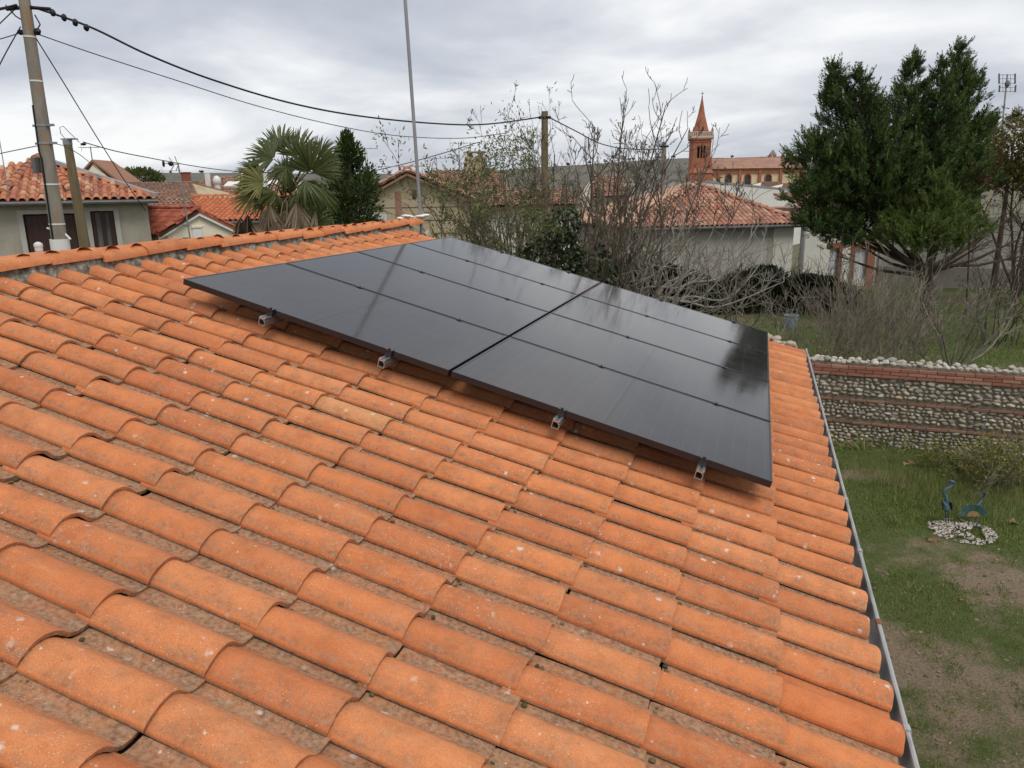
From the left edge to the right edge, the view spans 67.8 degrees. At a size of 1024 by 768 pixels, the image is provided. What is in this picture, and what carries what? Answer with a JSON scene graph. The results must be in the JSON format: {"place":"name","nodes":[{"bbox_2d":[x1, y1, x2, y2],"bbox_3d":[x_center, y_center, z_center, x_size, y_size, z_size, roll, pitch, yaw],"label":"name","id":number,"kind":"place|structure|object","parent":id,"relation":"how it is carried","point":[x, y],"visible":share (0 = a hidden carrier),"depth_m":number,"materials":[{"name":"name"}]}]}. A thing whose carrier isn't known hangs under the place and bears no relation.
{"place":"outdoors","nodes":[
{"label":"outdoors","id":0,"kind":"place"},
{"bbox_2d":[83,159,141,184],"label":"house","id":1,"kind":"structure","parent":0,"point":[107,168],"depth_m":40.88,"materials":[{"name":"orange tile"}]},
{"bbox_2d":[78,143,99,158],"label":"tv antenna","id":2,"kind":"object","parent":1,"relation":"on","point":[90,147],"visible":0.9,"depth_m":41.03,"materials":[{"name":"grey metal"}]},
{"bbox_2d":[149,197,191,205],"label":"house","id":3,"kind":"structure","parent":0,"point":[171,201],"depth_m":37.03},
{"bbox_2d":[175,172,200,183],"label":"house","id":4,"kind":"structure","parent":0,"point":[185,176],"depth_m":71.05,"materials":[{"name":"red brick"}]},
{"bbox_2d":[0,0,1023,173],"label":"sky","id":5,"kind":"structure","parent":0,"point":[756,65],"materials":[{"name":"grey"}]},
{"bbox_2d":[140,158,1014,193],"bbox_3d":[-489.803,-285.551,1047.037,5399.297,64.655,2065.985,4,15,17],"label":"hills","id":6,"kind":"structure","parent":0,"point":[584,178],"depth_m":1166.35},
{"bbox_2d":[169,155,768,173],"bbox_3d":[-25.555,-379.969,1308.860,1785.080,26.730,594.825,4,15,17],"label":"wood","id":7,"kind":"object","parent":6,"relation":"on","point":[202,171],"visible":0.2,"depth_m":1428.98,"materials":[{"name":"green plant"}]},
{"bbox_2d":[342,188,1023,265],"bbox_3d":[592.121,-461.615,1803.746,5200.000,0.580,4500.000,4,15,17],"label":"ground","id":8,"kind":"structure","parent":0,"point":[983,201],"depth_m":158.62,"materials":[{"name":"green plant"}]},
{"bbox_2d":[5,0,88,250],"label":"utility pole","id":9,"kind":"object","parent":8,"relation":"on","point":[44,163],"visible":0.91,"depth_m":14.16,"materials":[{"name":"grey concrete"}]},
{"bbox_2d":[0,4,17,10],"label":"cable","id":10,"kind":"object","parent":9,"relation":"attached to","point":[8,7],"visible":1,"depth_m":13.55,"materials":[{"name":"black plastic"}]},
{"bbox_2d":[0,26,20,64],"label":"stay wire","id":11,"kind":"object","parent":9,"relation":"attached to","point":[10,45],"visible":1,"depth_m":13.48,"materials":[{"name":"grey metal"}]},
{"bbox_2d":[57,144,100,171],"bbox_3d":[-10.924,-5.749,19.728,0.270,0.238,11.951,-7,15,-23],"label":"post wire","id":12,"kind":"object","parent":9,"relation":"attached to","point":[77,153],"visible":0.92,"depth_m":15.88,"materials":[{"name":"black plastic"}]},
{"bbox_2d":[36,38,145,210],"bbox_3d":[-9.117,-5.404,16.799,0.106,3.247,5.380,-3,14,-9],"label":"service wire","id":13,"kind":"object","parent":9,"relation":"attached to","point":[86,120],"visible":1,"depth_m":16.00,"materials":[{"name":"black plastic"}]},
{"bbox_2d":[40,35,503,138],"bbox_3d":[-4.584,-7.019,18.959,0.426,1.419,13.136,11,18,39],"label":"phone cable","id":14,"kind":"object","parent":9,"relation":"attached to","point":[243,101],"visible":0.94,"depth_m":16.98,"materials":[{"name":"black plastic"}]},
{"bbox_2d":[31,5,539,125],"bbox_3d":[-3.788,-7.340,18.664,0.498,1.568,13.860,12,19,41],"label":"power cable","id":15,"kind":"object","parent":9,"relation":"attached to","point":[126,44],"visible":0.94,"depth_m":16.80,"materials":[{"name":"black plastic"}]},
{"bbox_2d":[0,143,160,255],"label":"house","id":16,"kind":"structure","parent":8,"relation":"on","point":[116,213],"depth_m":20.55,"materials":[{"name":"orange ceramic"}]},
{"bbox_2d":[90,211,98,247],"bbox_3d":[-11.381,-4.082,20.805,0.098,1.248,0.060,-8,16,-25],"label":"window frame","id":17,"kind":"structure","parent":16,"relation":"in","point":[92,214],"depth_m":20.74,"materials":[{"name":"brown wood"}]},
{"bbox_2d":[99,211,108,246],"bbox_3d":[-11.174,-4.110,20.902,0.110,1.248,0.060,-8,16,-25],"label":"window frame","id":18,"kind":"structure","parent":16,"relation":"in","point":[102,217],"depth_m":20.84,"materials":[{"name":"brown wood"}]},
{"bbox_2d":[108,211,117,245],"bbox_3d":[-10.977,-4.136,20.994,0.138,1.248,0.060,-8,16,-25],"label":"window frame","id":19,"kind":"structure","parent":16,"relation":"in","point":[110,213],"depth_m":20.93,"materials":[{"name":"brown wood"}]},
{"bbox_2d":[125,165,166,181],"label":"tree","id":20,"kind":"object","parent":8,"relation":"on","point":[153,174],"visible":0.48,"depth_m":57.17,"materials":[{"name":"green plant"}]},
{"bbox_2d":[133,181,235,204],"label":"house","id":21,"kind":"structure","parent":8,"relation":"on","point":[165,189],"depth_m":47.01,"materials":[{"name":"orange tile"}]},
{"bbox_2d":[147,204,234,240],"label":"house","id":22,"kind":"structure","parent":8,"relation":"on","point":[167,221],"depth_m":26.22,"materials":[{"name":"orange tile"}]},
{"bbox_2d":[162,156,190,238],"bbox_3d":[-10.370,-4.306,24.088,0.686,5.569,0.372,-9,16,-30],"label":"tv antenna","id":23,"kind":"object","parent":22,"relation":"on","point":[171,164],"visible":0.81,"depth_m":23.66,"materials":[{"name":"grey metal"}]},
{"bbox_2d":[190,193,290,232],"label":"house","id":24,"kind":"structure","parent":8,"relation":"on","point":[220,207],"depth_m":31.70,"materials":[{"name":"orange tile"}]},
{"bbox_2d":[199,173,333,222],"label":"house","id":25,"kind":"structure","parent":8,"relation":"on","point":[224,183],"depth_m":53.43,"materials":[{"name":"white paint"}]},
{"bbox_2d":[591,153,806,333],"bbox_3d":[2.962,-2.017,15.396,6.435,5.060,5.895,4,15,17],"label":"bare bush","id":26,"kind":"object","parent":8,"relation":"on","point":[683,238],"visible":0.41,"depth_m":15.33,"materials":[{"name":"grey plant"}]},
{"bbox_2d":[624,175,800,244],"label":"warehouse","id":27,"kind":"structure","parent":8,"relation":"on","point":[768,198],"depth_m":49.99,"materials":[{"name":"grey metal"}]},
{"bbox_2d":[870,163,999,323],"bbox_3d":[13.041,-4.217,23.444,3.707,5.067,2.815,4,15,17],"label":"young cypress","id":28,"kind":"object","parent":8,"relation":"on","point":[917,227],"visible":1,"depth_m":23.12,"materials":[{"name":"green plant"}]},
{"bbox_2d":[992,73,1016,215],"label":"tv antenna","id":29,"kind":"object","parent":8,"relation":"on","point":[1007,84],"visible":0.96,"depth_m":41.40,"materials":[{"name":"grey metal"}]},
{"bbox_2d":[685,92,804,185],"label":"church","id":30,"kind":"structure","parent":0,"point":[754,170],"depth_m":246.54,"materials":[{"name":"brick"}]},
{"bbox_2d":[745,175,749,184],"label":"window","id":31,"kind":"structure","parent":30,"relation":"in","point":[747,177],"depth_m":247.87,"materials":[{"name":"grey glass"}]},
{"bbox_2d":[769,150,776,156],"bbox_3d":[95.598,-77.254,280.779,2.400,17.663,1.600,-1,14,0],"label":"bell cote","id":32,"kind":"object","parent":30,"relation":"on","point":[772,153],"visible":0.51,"depth_m":278.40,"materials":[{"name":"stone"}]},
{"bbox_2d":[752,181,779,186],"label":"house","id":33,"kind":"structure","parent":0,"point":[772,183],"depth_m":149.05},
{"bbox_2d":[769,183,798,187],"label":"house","id":34,"kind":"structure","parent":0,"point":[784,185],"depth_m":112.53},
{"bbox_2d":[773,193,890,285],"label":"house","id":35,"kind":"structure","parent":0,"point":[811,250],"depth_m":33.54,"materials":[{"name":"paint"}]},
{"bbox_2d":[828,248,838,277],"bbox_3d":[14.184,-5.329,33.680,0.567,1.360,0.040,-3,14,-10],"label":"window","id":36,"kind":"structure","parent":35,"relation":"in","point":[835,255],"depth_m":33.64,"materials":[{"name":"glass"}]},
{"bbox_2d":[854,248,867,278],"bbox_3d":[15.461,-5.365,33.914,0.746,1.375,0.040,-3,14,-10],"label":"window","id":37,"kind":"structure","parent":35,"relation":"in","point":[857,253],"depth_m":33.90,"materials":[{"name":"glass"}]},
{"bbox_2d":[691,266,1023,369],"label":"lawn","id":38,"kind":"structure","parent":0,"point":[950,291],"depth_m":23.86,"materials":[{"name":"plant"}]},
{"bbox_2d":[373,214,386,220],"bbox_3d":[-2.695,-1.565,16.104,0.310,3.956,0.060,4,15,17],"label":"white board","id":39,"kind":"object","parent":38,"relation":"on","point":[384,217],"visible":0.18,"depth_m":15.58,"materials":[{"name":"paint"}]},
{"bbox_2d":[353,164,480,241],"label":"house","id":40,"kind":"structure","parent":38,"relation":"on","point":[394,206],"depth_m":28.20,"materials":[{"name":"beige paint"}]},
{"bbox_2d":[367,162,428,169],"bbox_3d":[-4.284,-8.238,28.845,2.358,1.170,1.625,-5,15,-16],"label":"tv antenna","id":41,"kind":"object","parent":40,"relation":"on","point":[398,166],"visible":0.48,"depth_m":28.79,"materials":[{"name":"grey metal"}]},
{"bbox_2d":[376,142,476,170],"bbox_3d":[-3.602,-9.484,31.945,5.074,1.031,0.705,5,15,23],"label":"wire","id":42,"kind":"object","parent":40,"relation":"attached to","point":[427,157],"visible":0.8,"depth_m":32.18,"materials":[{"name":"black plastic"}]},
{"bbox_2d":[371,115,566,262],"bbox_3d":[-0.511,-2.124,14.586,3.669,5.736,3.087,4,15,17],"label":"leafy shrub","id":43,"kind":"object","parent":38,"relation":"on","point":[486,175],"visible":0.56,"depth_m":13.99,"materials":[{"name":"green plant"}]},
{"bbox_2d":[432,151,508,239],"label":"house","id":44,"kind":"structure","parent":38,"relation":"on","point":[439,172],"depth_m":40.05,"materials":[{"name":"brown tile"}]},
{"bbox_2d":[478,188,578,268],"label":"house","id":45,"kind":"structure","parent":38,"relation":"on","point":[554,200],"depth_m":29.85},
{"bbox_2d":[538,111,550,258],"bbox_3d":[1.062,-5.191,24.478,0.363,6.757,0.264,-9,17,-30],"label":"wooden post","id":46,"kind":"object","parent":38,"relation":"on","point":[545,126],"visible":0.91,"depth_m":23.87,"materials":[{"name":"brown wood"}]},
{"bbox_2d":[551,118,659,149],"bbox_3d":[3.803,-9.265,28.665,0.241,0.694,11.436,7,16,28],"label":"back cable","id":47,"kind":"object","parent":46,"relation":"attached to","point":[593,140],"visible":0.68,"depth_m":26.53,"materials":[{"name":"black plastic"}]},
{"bbox_2d":[361,81,731,297],"bbox_3d":[0.890,-3.099,16.412,7.293,6.707,7.245,4,15,17],"label":"bare shrub","id":48,"kind":"object","parent":38,"relation":"on","point":[600,192],"visible":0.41,"depth_m":15.75,"materials":[{"name":"brown plant"}]},
{"bbox_2d":[513,205,618,285],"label":"ivy","id":49,"kind":"object","parent":38,"relation":"on","point":[572,253],"visible":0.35,"depth_m":15.16,"materials":[{"name":"green plant"}]},
{"bbox_2d":[578,174,629,210],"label":"house","id":50,"kind":"structure","parent":38,"relation":"on","point":[606,189],"depth_m":40.78,"materials":[{"name":"beige paint"}]},
{"bbox_2d":[659,142,668,193],"bbox_3d":[6.733,-7.541,34.220,0.363,6.357,0.264,-9,17,-30],"label":"concrete post","id":51,"kind":"object","parent":38,"relation":"on","point":[662,161],"visible":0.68,"depth_m":33.58,"materials":[{"name":"grey concrete"}]},
{"bbox_2d":[615,258,720,316],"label":"ivy hedge","id":52,"kind":"object","parent":38,"relation":"on","point":[682,292],"visible":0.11,"depth_m":20.61,"materials":[{"name":"green plant"}]},
{"bbox_2d":[562,66,799,307],"bbox_3d":[4.129,-3.823,18.027,5.577,7.141,3.335,-11,17,-34],"label":"fig tree","id":53,"kind":"object","parent":38,"relation":"on","point":[660,257],"visible":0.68,"depth_m":17.86,"materials":[{"name":"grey plant"}]},
{"bbox_2d":[578,181,804,295],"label":"garage","id":54,"kind":"structure","parent":38,"relation":"on","point":[777,223],"depth_m":31.07,"materials":[{"name":"ceramic"}]},
{"bbox_2d":[663,222,800,340],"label":"bare bush","id":55,"kind":"object","parent":38,"relation":"on","point":[730,306],"visible":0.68,"depth_m":19.30,"materials":[{"name":"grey plant"}]},
{"bbox_2d":[689,247,818,313],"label":"ivy hedge","id":56,"kind":"object","parent":38,"relation":"on","point":[753,281],"visible":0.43,"depth_m":26.63,"materials":[{"name":"green plant"}]},
{"bbox_2d":[784,310,798,328],"bbox_3d":[8.816,-2.041,24.070,0.470,0.627,0.463,4,15,17],"label":"water tub","id":57,"kind":"object","parent":38,"relation":"on","point":[793,323],"visible":0.57,"depth_m":23.94,"materials":[{"name":"grey plastic"}]},
{"bbox_2d":[765,240,863,312],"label":"ivy hedge","id":58,"kind":"object","parent":38,"relation":"on","point":[809,279],"visible":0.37,"depth_m":26.70,"materials":[{"name":"green plant"}]},
{"bbox_2d":[754,231,921,359],"bbox_3d":[7.314,-1.796,17.424,3.458,3.471,3.289,9,17,35],"label":"dry shrub","id":59,"kind":"object","parent":38,"relation":"on","point":[819,331],"visible":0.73,"depth_m":17.32,"materials":[{"name":"brown plant"}]},
{"bbox_2d":[734,241,951,360],"bbox_3d":[7.280,-1.509,16.776,3.746,3.235,3.707,-11,17,-35],"label":"dry shrub","id":60,"kind":"object","parent":38,"relation":"on","point":[835,350],"visible":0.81,"depth_m":16.64,"materials":[{"name":"brown plant"}]},
{"bbox_2d":[781,248,948,354],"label":"dry shrub","id":61,"kind":"object","parent":38,"relation":"on","point":[861,300],"visible":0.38,"depth_m":20.67,"materials":[{"name":"brown plant"}]},
{"bbox_2d":[799,234,975,362],"bbox_3d":[8.183,-1.639,17.042,2.658,3.331,4.317,-1,14,0],"label":"dry shrub","id":62,"kind":"object","parent":38,"relation":"on","point":[875,312],"visible":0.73,"depth_m":16.97,"materials":[{"name":"brown plant"}]},
{"bbox_2d":[775,34,1023,316],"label":"evergreen tree","id":63,"kind":"object","parent":38,"relation":"on","point":[876,166],"visible":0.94,"depth_m":24.01,"materials":[{"name":"green plant"}]},
{"bbox_2d":[820,267,1005,363],"bbox_3d":[8.968,-1.488,18.015,3.787,2.536,2.533,-1,14,1],"label":"dry shrub","id":64,"kind":"object","parent":38,"relation":"on","point":[920,323],"visible":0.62,"depth_m":17.71,"materials":[{"name":"brown plant"}]},
{"bbox_2d":[817,240,1021,346],"bbox_3d":[10.687,-2.560,21.159,4.480,3.021,3.700,-3,14,-8],"label":"dry shrub","id":65,"kind":"object","parent":38,"relation":"on","point":[924,299],"visible":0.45,"depth_m":20.95,"materials":[{"name":"brown plant"}]},
{"bbox_2d":[875,216,1023,288],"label":"garden wall","id":66,"kind":"structure","parent":38,"relation":"on","point":[952,277],"depth_m":32.54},
{"bbox_2d":[897,266,1023,366],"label":"bare tree","id":67,"kind":"object","parent":38,"relation":"on","point":[974,318],"visible":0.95,"depth_m":17.60,"materials":[{"name":"brown plant"}]},
{"bbox_2d":[926,226,1023,347],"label":"thorn shrub","id":68,"kind":"object","parent":38,"relation":"on","point":[1019,292],"visible":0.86,"depth_m":20.81,"materials":[{"name":"brown plant"}]},
{"bbox_2d":[953,159,999,315],"bbox_3d":[14.529,-4.568,24.535,1.452,5.136,1.377,-14,19,-42],"label":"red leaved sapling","id":69,"kind":"object","parent":38,"relation":"on","point":[983,178],"visible":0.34,"depth_m":23.92,"materials":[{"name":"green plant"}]},
{"bbox_2d":[956,105,1023,301],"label":"autumn tree","id":70,"kind":"object","parent":38,"relation":"on","point":[1016,178],"visible":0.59,"depth_m":26.79,"materials":[{"name":"brown plant"}]},
{"bbox_2d":[976,112,1008,207],"bbox_3d":[19.693,-7.788,32.395,2.025,7.357,2.768,4,15,17],"label":"conifer","id":71,"kind":"object","parent":38,"relation":"on","point":[989,151],"visible":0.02,"depth_m":31.29,"materials":[{"name":"green plant"}]},
{"bbox_2d":[975,104,1023,293],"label":"conifer","id":72,"kind":"object","parent":38,"relation":"on","point":[995,268],"visible":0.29,"depth_m":30.22,"materials":[{"name":"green plant"}]},
{"bbox_2d":[820,443,1023,767],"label":"lawn","id":73,"kind":"structure","parent":0,"point":[1002,669],"depth_m":7.74,"materials":[{"name":"plant"}]},
{"bbox_2d":[59,126,90,247],"bbox_3d":[-9.552,-2.762,17.294,0.525,5.894,0.258,4,15,17],"label":"wooden post","id":74,"kind":"object","parent":73,"relation":"on","point":[81,224],"visible":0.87,"depth_m":16.88,"materials":[{"name":"brown wood"}]},
{"bbox_2d":[83,142,235,171],"bbox_3d":[-8.969,-6.128,20.843,0.199,0.473,8.531,0,14,4],"label":"street wire","id":75,"kind":"object","parent":74,"relation":"attached to","point":[154,158],"visible":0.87,"depth_m":19.08,"materials":[{"name":"black plastic"}]},
{"bbox_2d":[229,123,344,234],"bbox_3d":[-3.613,-1.568,12.935,2.033,5.547,1.676,4,15,17],"label":"fan palm","id":76,"kind":"object","parent":73,"relation":"on","point":[298,210],"visible":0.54,"depth_m":12.26,"materials":[{"name":"green plant"}]},
{"bbox_2d":[316,126,384,224],"bbox_3d":[-3.027,-1.994,14.543,2.017,5.564,1.966,4,15,17],"label":"laurel tree","id":77,"kind":"object","parent":73,"relation":"on","point":[347,188],"visible":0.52,"depth_m":13.90,"materials":[{"name":"green plant"}]},
{"bbox_2d":[0,218,919,767],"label":"house","id":78,"kind":"structure","parent":73,"relation":"on","point":[232,534],"depth_m":2.71,"materials":[{"name":"tile"}]},
{"bbox_2d":[33,242,42,251],"bbox_3d":[-2.962,-0.803,4.780,0.052,0.176,0.051,4,15,17],"label":"vent pipe","id":79,"kind":"object","parent":78,"relation":"on","point":[38,246],"visible":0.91,"depth_m":4.75,"materials":[{"name":"plastic"}]},
{"bbox_2d":[258,251,503,325],"bbox_3d":[-0.768,-0.881,6.374,0.044,0.144,4.367,19,19,13],"label":"mounting rail","id":80,"kind":"object","parent":78,"relation":"attached to","point":[269,318],"visible":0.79,"depth_m":4.41,"materials":[{"name":"metal"}]},
{"bbox_2d":[183,263,506,375],"bbox_3d":[-1.002,-0.461,4.847,1.755,0.035,1.037,19,19,13],"label":"solar panel","id":81,"kind":"object","parent":80,"relation":"attached to","point":[422,337],"visible":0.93,"depth_m":4.72,"materials":[{"name":"black glass"}]},
{"bbox_2d":[286,252,547,337],"bbox_3d":[-0.680,-0.713,5.822,1.755,0.035,1.037,19,19,13],"label":"solar panel","id":82,"kind":"object","parent":80,"relation":"attached to","point":[492,312],"visible":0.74,"depth_m":5.75,"materials":[{"name":"black glass"}]},
{"bbox_2d":[357,243,577,313],"bbox_3d":[-0.358,-0.965,6.796,1.755,0.035,1.037,19,19,13],"label":"solar panel","id":83,"kind":"object","parent":80,"relation":"attached to","point":[540,296],"visible":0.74,"depth_m":6.73,"materials":[{"name":"black glass"}]},
{"bbox_2d":[411,237,599,295],"bbox_3d":[-0.036,-1.217,7.770,1.755,0.035,1.037,19,19,13],"label":"solar panel","id":84,"kind":"object","parent":80,"relation":"attached to","point":[578,285],"visible":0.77,"depth_m":7.71,"materials":[{"name":"black glass"}]},
{"bbox_2d":[397,0,428,234],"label":"antenna mast","id":85,"kind":"object","parent":78,"relation":"on","point":[420,216],"visible":0.8,"depth_m":9.29,"materials":[{"name":"grey metal"}]},
{"bbox_2d":[377,271,570,368],"bbox_3d":[-0.053,-0.637,6.202,0.044,0.144,4.367,19,19,13],"label":"mounting rail","id":86,"kind":"object","parent":78,"relation":"attached to","point":[387,359],"visible":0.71,"depth_m":4.23,"materials":[{"name":"metal"}]},
{"bbox_2d":[551,299,663,429],"bbox_3d":[0.892,-0.313,5.973,0.044,0.144,4.367,19,19,13],"label":"mounting rail","id":87,"kind":"object","parent":78,"relation":"attached to","point":[559,419],"visible":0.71,"depth_m":4.00,"materials":[{"name":"metal"}]},
{"bbox_2d":[451,337,772,487],"bbox_3d":[0.635,0.100,4.451,1.755,0.037,1.037,19,19,13],"label":"solar panel","id":88,"kind":"object","parent":87,"relation":"attached to","point":[721,438],"visible":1,"depth_m":4.31,"materials":[{"name":"black glass"}]},
{"bbox_2d":[580,282,768,352],"bbox_3d":[1.601,-0.656,7.375,1.755,0.037,1.037,19,19,13],"label":"solar panel","id":89,"kind":"object","parent":87,"relation":"attached to","point":[704,323],"visible":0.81,"depth_m":7.32,"materials":[{"name":"black glass"}]},
{"bbox_2d":[694,320,735,479],"bbox_3d":[1.597,-0.071,5.802,0.044,0.145,4.367,19,19,13],"label":"mounting rail","id":90,"kind":"object","parent":78,"relation":"attached to","point":[701,467],"visible":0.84,"depth_m":3.83,"materials":[{"name":"metal"}]},
{"bbox_2d":[511,313,770,421],"bbox_3d":[0.957,-0.152,5.426,1.755,0.037,1.037,19,19,13],"label":"solar panel","id":91,"kind":"object","parent":90,"relation":"attached to","point":[705,381],"visible":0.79,"depth_m":5.35,"materials":[{"name":"black glass"}]},
{"bbox_2d":[551,296,768,381],"bbox_3d":[1.279,-0.404,6.400,1.755,0.037,1.037,19,19,13],"label":"solar panel","id":92,"kind":"object","parent":90,"relation":"attached to","point":[683,341],"visible":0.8,"depth_m":6.33,"materials":[{"name":"black glass"}]},
{"bbox_2d":[847,429,873,449],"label":"sword plant","id":93,"kind":"object","parent":73,"relation":"on","point":[858,444],"visible":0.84,"depth_m":12.90,"materials":[{"name":"green plant"}]},
{"bbox_2d":[872,434,896,446],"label":"sword plant","id":94,"kind":"object","parent":73,"relation":"on","point":[884,443],"visible":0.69,"depth_m":12.99,"materials":[{"name":"green plant"}]},
{"bbox_2d":[810,354,1023,456],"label":"garden wall","id":95,"kind":"structure","parent":73,"relation":"on","point":[921,401],"depth_m":12.69,"materials":[{"name":"stone"}]},
{"bbox_2d":[832,430,1022,466],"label":"grass","id":96,"kind":"structure","parent":73,"relation":"on","point":[844,442],"depth_m":12.89,"materials":[{"name":"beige plant"}]},
{"bbox_2d":[842,468,1013,761],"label":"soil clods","id":97,"kind":"object","parent":73,"relation":"on","point":[939,671],"visible":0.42,"depth_m":7.23,"materials":[{"name":"brown soil"}]},
{"bbox_2d":[834,443,1023,761],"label":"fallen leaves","id":98,"kind":"object","parent":73,"relation":"on","point":[961,597],"depth_m":9.06,"materials":[{"name":"brown plant"}]},
{"bbox_2d":[897,424,984,477],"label":"garden shrub","id":99,"kind":"object","parent":73,"relation":"on","point":[938,459],"visible":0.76,"depth_m":11.97,"materials":[{"name":"green plant"}]},
{"bbox_2d":[941,480,955,522],"bbox_3d":[5.681,1.565,9.945,0.205,0.684,0.138,-1,14,0],"label":"garden bird","id":100,"kind":"object","parent":73,"relation":"on","point":[946,505],"visible":0.84,"depth_m":9.88},
{"bbox_2d":[928,518,997,544],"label":"white stone chips","id":101,"kind":"object","parent":73,"relation":"on","point":[943,531],"visible":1,"depth_m":9.74,"materials":[{"name":"white gravel"}]},
{"bbox_2d":[959,492,987,529],"bbox_3d":[6.074,1.681,9.929,0.485,0.455,0.205,-8,16,-25],"label":"garden bird","id":102,"kind":"object","parent":73,"relation":"on","point":[975,510],"visible":0.97,"depth_m":9.92},
{"bbox_2d":[932,410,1023,498],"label":"garden shrub","id":103,"kind":"object","parent":73,"relation":"on","point":[986,474],"visible":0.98,"depth_m":11.04,"materials":[{"name":"green plant"}]},
{"bbox_2d":[969,428,1023,489],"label":"garden shrub","id":104,"kind":"object","parent":73,"relation":"on","point":[983,437],"visible":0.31,"depth_m":11.28,"materials":[{"name":"green plant"}]},
{"bbox_2d":[839,453,1023,526],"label":"tall grass","id":105,"kind":"structure","parent":0,"point":[924,480],"depth_m":11.10,"materials":[{"name":"green plant"}]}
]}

